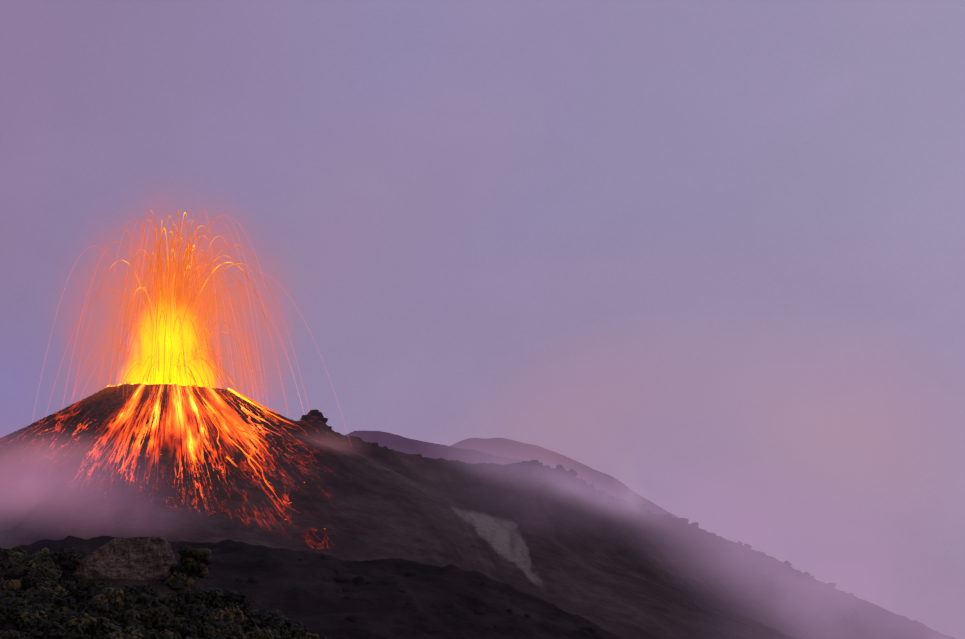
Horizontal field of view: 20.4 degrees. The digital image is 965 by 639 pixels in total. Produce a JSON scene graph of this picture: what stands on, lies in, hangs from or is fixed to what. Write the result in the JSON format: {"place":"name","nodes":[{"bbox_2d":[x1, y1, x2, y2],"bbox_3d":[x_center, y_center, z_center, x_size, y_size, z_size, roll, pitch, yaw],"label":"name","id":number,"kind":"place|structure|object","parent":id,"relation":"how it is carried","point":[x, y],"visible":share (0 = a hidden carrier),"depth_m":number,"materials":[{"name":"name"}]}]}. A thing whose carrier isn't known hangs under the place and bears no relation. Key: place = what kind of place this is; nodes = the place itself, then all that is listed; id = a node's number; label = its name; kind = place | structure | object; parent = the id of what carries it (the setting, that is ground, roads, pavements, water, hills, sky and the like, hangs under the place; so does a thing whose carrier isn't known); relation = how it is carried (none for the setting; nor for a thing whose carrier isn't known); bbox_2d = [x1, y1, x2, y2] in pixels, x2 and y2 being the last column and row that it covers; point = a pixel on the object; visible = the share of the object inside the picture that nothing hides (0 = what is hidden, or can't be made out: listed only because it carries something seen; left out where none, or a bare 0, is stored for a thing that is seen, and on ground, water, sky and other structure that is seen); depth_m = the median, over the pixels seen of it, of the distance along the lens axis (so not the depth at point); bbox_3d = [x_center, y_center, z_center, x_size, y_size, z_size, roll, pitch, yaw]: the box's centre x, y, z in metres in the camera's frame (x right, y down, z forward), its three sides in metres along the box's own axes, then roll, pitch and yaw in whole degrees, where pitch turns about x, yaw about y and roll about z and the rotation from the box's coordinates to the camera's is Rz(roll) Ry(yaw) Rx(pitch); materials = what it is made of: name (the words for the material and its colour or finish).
{"place":"outdoors","nodes":[
{"label":"outdoors","id":0,"kind":"place"},
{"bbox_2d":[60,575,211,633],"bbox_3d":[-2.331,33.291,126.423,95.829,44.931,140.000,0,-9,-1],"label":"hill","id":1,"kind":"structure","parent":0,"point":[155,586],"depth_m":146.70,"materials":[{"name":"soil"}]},
{"bbox_2d":[75,537,177,581],"bbox_3d":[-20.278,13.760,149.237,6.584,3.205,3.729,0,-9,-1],"label":"outcrop rock","id":2,"kind":"object","parent":1,"relation":"on","point":[146,558],"visible":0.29,"depth_m":147.61,"materials":[{"name":"grey stone"}]},
{"bbox_2d":[0,546,326,638],"bbox_3d":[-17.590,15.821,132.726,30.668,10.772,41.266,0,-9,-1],"label":"shrub","id":3,"kind":"object","parent":1,"relation":"on","point":[178,584],"visible":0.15,"depth_m":138.91,"materials":[{"name":"green plant"}]},
{"bbox_2d":[177,544,213,592],"bbox_3d":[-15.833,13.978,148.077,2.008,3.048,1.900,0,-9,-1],"label":"tree","id":4,"kind":"object","parent":1,"relation":"on","point":[189,563],"depth_m":147.80,"materials":[{"name":"green plant"}]},
{"bbox_2d":[0,535,621,638],"bbox_3d":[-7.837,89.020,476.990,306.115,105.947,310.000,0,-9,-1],"label":"hillside","id":5,"kind":"structure","parent":0,"point":[289,585],"depth_m":494.22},
{"bbox_2d":[206,555,596,638],"bbox_3d":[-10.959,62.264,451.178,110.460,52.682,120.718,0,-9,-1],"label":"rocks","id":6,"kind":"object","parent":5,"relation":"on","point":[480,610],"depth_m":490.43,"materials":[{"name":"black stone"}]},
{"bbox_2d":[345,431,522,464],"bbox_3d":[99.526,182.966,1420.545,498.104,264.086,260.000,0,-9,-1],"label":"ridge","id":7,"kind":"structure","parent":0,"point":[408,445],"depth_m":1495.99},
{"bbox_2d":[0,383,955,638],"bbox_3d":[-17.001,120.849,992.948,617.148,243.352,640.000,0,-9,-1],"label":"terrain","id":8,"kind":"structure","parent":0,"point":[130,460],"depth_m":1107.92,"materials":[{"name":"black stone"}]},
{"bbox_2d":[73,209,298,401],"bbox_3d":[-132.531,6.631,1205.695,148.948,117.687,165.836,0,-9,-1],"label":"lava fountain trails","id":9,"kind":"object","parent":8,"relation":"on","point":[171,355],"depth_m":1211.96,"materials":[{"name":"orange liquid"}]},
{"bbox_2d":[105,381,299,512],"bbox_3d":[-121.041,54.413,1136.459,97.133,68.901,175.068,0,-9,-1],"label":"lava rivulets","id":10,"kind":"structure","parent":8,"relation":"on","point":[216,413],"depth_m":1153.57,"materials":[{"name":"orange liquid"}]},
{"bbox_2d":[300,409,853,598],"bbox_3d":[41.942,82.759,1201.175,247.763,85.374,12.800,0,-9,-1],"label":"crest boulders","id":11,"kind":"object","parent":8,"relation":"on","point":[571,473],"visible":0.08,"depth_m":1199.70,"materials":[{"name":"black stone"}]},
{"bbox_2d":[0,0,964,638],"label":"sky","id":12,"kind":"structure","parent":0,"point":[706,258],"materials":[{"name":"purple"}]},
{"bbox_2d":[450,438,678,518],"bbox_3d":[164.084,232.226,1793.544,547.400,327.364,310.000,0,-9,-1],"label":"ridge","id":13,"kind":"structure","parent":0,"point":[513,449],"depth_m":1895.68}
]}

